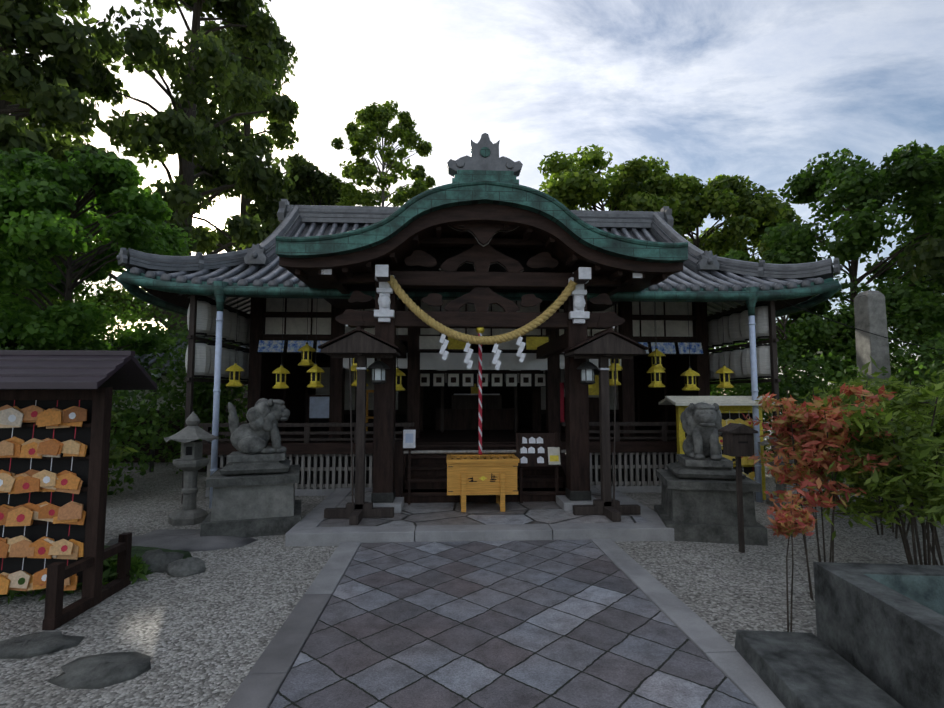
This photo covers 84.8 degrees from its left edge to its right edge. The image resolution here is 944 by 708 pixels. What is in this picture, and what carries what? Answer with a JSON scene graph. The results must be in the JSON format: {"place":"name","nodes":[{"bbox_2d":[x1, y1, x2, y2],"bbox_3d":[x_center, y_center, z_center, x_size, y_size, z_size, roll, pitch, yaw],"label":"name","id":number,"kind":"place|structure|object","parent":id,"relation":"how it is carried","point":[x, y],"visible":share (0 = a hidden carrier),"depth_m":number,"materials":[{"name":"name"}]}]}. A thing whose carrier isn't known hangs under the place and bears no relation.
{"place":"outdoors","nodes":[
{"label":"outdoors","id":0,"kind":"place"},
{"bbox_2d":[0,149,49,329],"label":"maple tree","id":1,"kind":"object","parent":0,"point":[3,237],"visible":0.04,"depth_m":10.28,"materials":[{"name":"green plant"}]},
{"bbox_2d":[0,0,113,260],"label":"cedar tree","id":2,"kind":"object","parent":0,"point":[54,91],"visible":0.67,"depth_m":13.75,"materials":[{"name":"green plant"}]},
{"bbox_2d":[0,0,157,331],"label":"cedar tree","id":3,"kind":"object","parent":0,"point":[101,76],"visible":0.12,"depth_m":19.03,"materials":[{"name":"green plant"}]},
{"bbox_2d":[151,0,314,319],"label":"cedar tree","id":4,"kind":"object","parent":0,"point":[281,132],"visible":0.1,"depth_m":26.80,"materials":[{"name":"green plant"}]},
{"bbox_2d":[246,161,359,226],"bbox_3d":[-7.187,-2.531,23.674,5.795,11.970,6.056,0,-4,-3],"label":"dark tree","id":5,"kind":"object","parent":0,"point":[311,187],"visible":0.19,"depth_m":22.75,"materials":[{"name":"green plant"}]},
{"bbox_2d":[331,99,435,206],"bbox_3d":[-3.713,-3.776,22.010,4.538,14.192,4.654,4,-6,-44],"label":"tree","id":6,"kind":"object","parent":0,"point":[373,121],"visible":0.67,"depth_m":21.24,"materials":[{"name":"green plant"}]},
{"bbox_2d":[0,414,943,707],"bbox_3d":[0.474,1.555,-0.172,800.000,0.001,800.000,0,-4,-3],"label":"gravel ground","id":7,"kind":"structure","parent":0,"point":[206,636],"depth_m":3.99,"materials":[{"name":"grey gravel"}]},
{"bbox_2d":[14,3,92,308],"bbox_3d":[-22.779,-9.155,22.777,10.711,25.042,10.074,0,-4,-3],"label":"cedar tree","id":8,"kind":"object","parent":7,"relation":"on","point":[26,127],"visible":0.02,"depth_m":24.68,"materials":[{"name":"green plant"}]},
{"bbox_2d":[0,554,152,604],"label":"groundcover plant","id":9,"kind":"object","parent":7,"relation":"on","point":[139,568],"visible":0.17,"depth_m":4.29,"materials":[{"name":"green plant"}]},
{"bbox_2d":[0,350,156,629],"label":"ema rack","id":10,"kind":"object","parent":7,"relation":"on","point":[55,415],"visible":1,"depth_m":3.87,"materials":[{"name":"brown wood"}]},
{"bbox_2d":[0,145,196,355],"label":"maple tree","id":11,"kind":"object","parent":7,"relation":"on","point":[41,203],"visible":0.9,"depth_m":9.30,"materials":[{"name":"green plant"}]},
{"bbox_2d":[107,408,137,493],"bbox_3d":[-3.828,1.256,5.100,1.012,1.460,0.943,0,-4,-3],"label":"shrub","id":12,"kind":"object","parent":7,"relation":"on","point":[114,455],"depth_m":5.05,"materials":[{"name":"green plant"}]},
{"bbox_2d":[0,275,247,494],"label":"shrub","id":13,"kind":"object","parent":7,"relation":"on","point":[202,403],"visible":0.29,"depth_m":10.00,"materials":[{"name":"green plant"}]},
{"bbox_2d":[0,529,257,688],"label":"stepping stones","id":14,"kind":"object","parent":7,"relation":"on","point":[168,551],"visible":0.6,"depth_m":3.24,"materials":[{"name":"stone"}]},
{"bbox_2d":[12,0,298,333],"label":"cedar tree","id":15,"kind":"object","parent":7,"relation":"on","point":[185,134],"visible":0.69,"depth_m":18.49,"materials":[{"name":"green plant"}]},
{"bbox_2d":[147,361,164,471],"bbox_3d":[-6.485,1.249,10.540,0.400,2.280,0.346,0,-4,-3],"label":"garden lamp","id":16,"kind":"object","parent":7,"relation":"on","point":[152,451],"visible":0.31,"depth_m":10.49,"materials":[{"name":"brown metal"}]},
{"bbox_2d":[111,334,248,462],"bbox_3d":[-7.338,1.044,13.505,3.800,3.150,3.839,0,-4,-3],"label":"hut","id":17,"kind":"object","parent":7,"relation":"on","point":[151,361],"visible":0.04,"depth_m":11.99,"materials":[{"name":"brown wood"}]},
{"bbox_2d":[164,411,218,525],"bbox_3d":[-3.489,1.389,6.415,0.646,1.358,0.568,1,-5,-13],"label":"stone lantern","id":18,"kind":"object","parent":7,"relation":"on","point":[191,462],"visible":1,"depth_m":6.32,"materials":[{"name":"grey stone"}]},
{"bbox_2d":[200,398,300,536],"bbox_3d":[-2.578,1.292,6.219,1.020,1.520,1.020,1,-5,-18],"label":"guardian lion statue","id":19,"kind":"object","parent":7,"relation":"on","point":[254,480],"visible":1,"depth_m":5.86,"materials":[{"name":"stone"}]},
{"bbox_2d":[202,298,709,496],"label":"shrine hall","id":20,"kind":"structure","parent":7,"relation":"on","point":[445,414],"depth_m":9.48,"materials":[{"name":"brown wood"}]},
{"bbox_2d":[206,452,676,489],"bbox_3d":[0.262,1.836,8.197,8.700,0.545,0.070,0,-4,-3],"label":"picket fence","id":21,"kind":"object","parent":20,"relation":"attached to","point":[346,469],"visible":0.21,"depth_m":8.09,"materials":[{"name":"grey wood"}]},
{"bbox_2d":[129,222,823,319],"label":"roof tiles","id":22,"kind":"object","parent":20,"relation":"on","point":[272,273],"visible":0.19,"depth_m":8.24,"materials":[{"name":"grey tile"}]},
{"bbox_2d":[116,199,842,279],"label":"roof ridges","id":23,"kind":"object","parent":22,"relation":"on","point":[292,218],"visible":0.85,"depth_m":8.92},
{"bbox_2d":[197,422,763,442],"bbox_3d":[0.264,1.242,8.218,9.000,0.308,0.090,0,-4,-3],"label":"veranda railing","id":24,"kind":"object","parent":20,"relation":"on","point":[663,431],"visible":0.38,"depth_m":8.08,"materials":[{"name":"brown wood"}]},
{"bbox_2d":[257,334,703,354],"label":"paper panels","id":25,"kind":"object","parent":20,"relation":"attached to","point":[433,343],"visible":0.5,"depth_m":9.15,"materials":[{"name":"white paper"}]},
{"bbox_2d":[343,353,621,386],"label":"shrine curtains","id":26,"kind":"object","parent":20,"relation":"hanging from","point":[452,361],"visible":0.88,"depth_m":9.27,"materials":[{"name":"fabric"}]},
{"bbox_2d":[117,269,841,507],"bbox_3d":[0.145,0.708,10.553,10.770,3.360,6.398,0,-4,-3],"label":"roof gutter","id":27,"kind":"object","parent":7,"relation":"on","point":[221,291],"visible":0.62,"depth_m":7.56,"materials":[{"name":"metal"}]},
{"bbox_2d":[225,298,733,390],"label":"hanging lanterns","id":28,"kind":"object","parent":27,"relation":"hanging from","point":[655,370],"visible":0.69,"depth_m":8.15,"materials":[{"name":"gold metal"}]},
{"bbox_2d":[285,485,674,546],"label":"platform paving","id":29,"kind":"structure","parent":7,"relation":"on","point":[452,522],"depth_m":5.68,"materials":[{"name":"stone"}]},
{"bbox_2d":[318,326,401,524],"bbox_3d":[-1.320,0.810,6.141,0.912,2.210,0.750,0,-4,-3],"label":"lantern stand","id":30,"kind":"object","parent":29,"relation":"on","point":[361,344],"visible":1,"depth_m":6.03,"materials":[{"name":"brown wood"}]},
{"bbox_2d":[395,430,565,502],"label":"shrine stairs","id":31,"kind":"structure","parent":29,"relation":"on","point":[428,472],"depth_m":7.16,"materials":[{"name":"brown wood"}]},
{"bbox_2d":[321,237,642,512],"bbox_3d":[0.072,0.230,7.743,4.000,3.624,3.105,0,-4,-3],"label":"porch frame","id":32,"kind":"object","parent":29,"relation":"on","point":[466,277],"visible":0.67,"depth_m":6.65,"materials":[{"name":"brown wood"}]},
{"bbox_2d":[476,327,484,454],"bbox_3d":[0.107,0.436,6.656,0.120,1.705,0.114,0,-4,-3],"label":"bell rope","id":33,"kind":"object","parent":32,"relation":"hanging from","point":[480,330],"visible":0.96,"depth_m":6.64,"materials":[{"name":"red fabric"}]},
{"bbox_2d":[295,222,666,328],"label":"porch carvings","id":34,"kind":"object","parent":32,"relation":"attached to","point":[482,255],"visible":0.88,"depth_m":6.68,"materials":[{"name":"brown wood"}]},
{"bbox_2d":[275,179,687,311],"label":"curved porch roof","id":35,"kind":"structure","parent":32,"relation":"on","point":[543,216],"depth_m":6.16,"materials":[{"name":"teal metal"}]},
{"bbox_2d":[447,133,522,183],"bbox_3d":[0.151,-2.338,6.403,0.917,0.679,0.480,0,-4,-3],"label":"roof ornament","id":36,"kind":"object","parent":35,"relation":"on","point":[483,160],"visible":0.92,"depth_m":6.24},
{"bbox_2d":[387,275,576,344],"bbox_3d":[0.136,-0.563,6.544,2.495,0.908,0.230,0,-4,-3],"label":"shimenawa rope","id":37,"kind":"object","parent":32,"relation":"attached to","point":[426,318],"visible":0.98,"depth_m":6.44,"materials":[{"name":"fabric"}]},
{"bbox_2d":[439,333,525,369],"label":"paper streamers","id":38,"kind":"object","parent":37,"relation":"hanging from","point":[470,351],"visible":0.98,"depth_m":6.41,"materials":[{"name":"white paper"}]},
{"bbox_2d":[374,275,589,323],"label":"carved beam ends","id":39,"kind":"object","parent":32,"relation":"attached to","point":[384,313],"visible":0.81,"depth_m":6.55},
{"bbox_2d":[447,454,518,511],"bbox_3d":[0.124,1.637,6.613,0.900,0.635,0.546,0,-4,-3],"label":"offering box","id":40,"kind":"object","parent":29,"relation":"on","point":[482,474],"visible":1,"depth_m":6.38,"materials":[{"name":"yellow wood"}]},
{"bbox_2d":[561,328,648,521],"bbox_3d":[1.616,0.822,6.292,0.912,2.210,0.750,0,-4,-3],"label":"lantern stand","id":41,"kind":"object","parent":29,"relation":"on","point":[603,347],"visible":1,"depth_m":6.19,"materials":[{"name":"brown wood"}]},
{"bbox_2d":[181,295,780,503],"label":"shutter panels","id":42,"kind":"object","parent":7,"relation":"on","point":[733,327],"visible":0.67,"depth_m":8.40,"materials":[{"name":"white wood"}]},
{"bbox_2d":[537,144,706,239],"bbox_3d":[5.309,-2.482,20.250,7.681,11.343,7.884,0,-4,-3],"label":"tree","id":43,"kind":"object","parent":7,"relation":"on","point":[639,184],"visible":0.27,"depth_m":18.36,"materials":[{"name":"green plant"}]},
{"bbox_2d":[654,402,767,545],"bbox_3d":[2.681,1.297,5.989,0.989,1.474,0.989,-1,-5,12],"label":"guardian lion statue","id":44,"kind":"object","parent":7,"relation":"on","point":[697,479],"visible":0.94,"depth_m":5.61,"materials":[{"name":"stone"}]},
{"bbox_2d":[659,396,780,499],"bbox_3d":[3.722,1.401,7.742,1.620,1.540,0.600,0,-4,-3],"label":"stall","id":45,"kind":"object","parent":7,"relation":"on","point":[732,409],"visible":0.35,"depth_m":7.71,"materials":[{"name":"yellow wood"}]},
{"bbox_2d":[673,174,802,262],"bbox_3d":[9.647,-2.061,21.766,6.812,10.737,6.927,0,-4,-3],"label":"tree","id":46,"kind":"object","parent":7,"relation":"on","point":[744,210],"visible":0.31,"depth_m":19.73,"materials":[{"name":"green plant"}]},
{"bbox_2d":[718,423,757,552],"bbox_3d":[2.683,1.336,5.173,0.280,1.270,0.240,0,-4,-3],"label":"signpost","id":47,"kind":"object","parent":7,"relation":"on","point":[738,441],"visible":1,"depth_m":5.13,"materials":[{"name":"brown wood"}]},
{"bbox_2d":[758,431,793,506],"bbox_3d":[4.392,1.570,7.362,0.544,1.144,0.479,2,-5,-28],"label":"shrub","id":48,"kind":"object","parent":7,"relation":"on","point":[778,486],"visible":0.25,"depth_m":7.30,"materials":[{"name":"plant"}]},
{"bbox_2d":[721,303,856,459],"bbox_3d":[7.525,0.400,12.303,3.566,4.353,3.417,0,-4,-3],"label":"shrub","id":49,"kind":"object","parent":7,"relation":"on","point":[814,329],"visible":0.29,"depth_m":11.35,"materials":[{"name":"green plant"}]},
{"bbox_2d":[765,488,816,631],"bbox_3d":[2.124,1.385,3.407,0.312,0.937,0.497,-3,-5,33],"label":"nandina plant","id":50,"kind":"object","parent":7,"relation":"on","point":[785,523],"visible":1,"depth_m":3.35,"materials":[{"name":"red plant"}]},
{"bbox_2d":[735,630,903,707],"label":"stone slab","id":51,"kind":"structure","parent":7,"relation":"on","point":[800,670],"depth_m":2.65,"materials":[{"name":"grey stone"}]},
{"bbox_2d":[742,383,901,600],"bbox_3d":[2.754,1.063,4.029,1.110,1.677,1.019,4,-6,-41],"label":"nandina plant","id":52,"kind":"object","parent":7,"relation":"on","point":[804,448],"visible":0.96,"depth_m":3.92,"materials":[{"name":"red plant"}]},
{"bbox_2d":[708,276,943,518],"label":"shrub","id":53,"kind":"object","parent":7,"relation":"on","point":[923,350],"visible":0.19,"depth_m":10.18,"materials":[{"name":"green plant"}]},
{"bbox_2d":[721,139,943,373],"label":"tree","id":54,"kind":"object","parent":7,"relation":"on","point":[859,196],"visible":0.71,"depth_m":12.37,"materials":[{"name":"green plant"}]},
{"bbox_2d":[782,368,943,538],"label":"green shrub","id":55,"kind":"object","parent":7,"relation":"on","point":[891,386],"visible":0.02,"depth_m":5.68,"materials":[{"name":"green plant"}]},
{"bbox_2d":[793,356,943,564],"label":"bamboo","id":56,"kind":"object","parent":7,"relation":"on","point":[918,474],"visible":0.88,"depth_m":3.78,"materials":[{"name":"green plant"}]},
{"bbox_2d":[854,291,892,398],"bbox_3d":[7.484,0.564,9.610,0.400,3.500,0.400,0,-4,-3],"label":"stone post","id":57,"kind":"object","parent":7,"relation":"on","point":[870,311],"visible":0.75,"depth_m":9.54,"materials":[{"name":"grey stone"}]},
{"bbox_2d":[813,562,943,707],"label":"water basin","id":58,"kind":"object","parent":7,"relation":"on","point":[881,626],"visible":1,"depth_m":2.78,"materials":[{"name":"stone"}]},
{"bbox_2d":[838,379,943,564],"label":"green shrub","id":59,"kind":"object","parent":7,"relation":"on","point":[935,434],"visible":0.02,"depth_m":4.45,"materials":[{"name":"green plant"}]},
{"bbox_2d":[887,234,943,396],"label":"tree","id":60,"kind":"object","parent":7,"relation":"on","point":[932,255],"visible":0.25,"depth_m":11.01,"materials":[{"name":"green plant"}]},
{"bbox_2d":[11,0,943,394],"label":"sky","id":61,"kind":"structure","parent":0,"point":[758,89],"materials":[{"name":"white"}]},
{"bbox_2d":[224,539,785,707],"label":"path paving","id":62,"kind":"structure","parent":0,"point":[600,623],"depth_m":3.25,"materials":[{"name":"stone"}]},
{"bbox_2d":[781,300,941,349],"bbox_3d":[10.345,0.634,9.857,11.839,3.400,0.135,2,-5,-19],"label":"overhead cable","id":63,"kind":"object","parent":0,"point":[853,327],"visible":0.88,"depth_m":8.63,"materials":[{"name":"black rubber"}]},
{"bbox_2d":[864,145,943,299],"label":"tree","id":64,"kind":"object","parent":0,"point":[890,274],"visible":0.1,"depth_m":14.06,"materials":[{"name":"green plant"}]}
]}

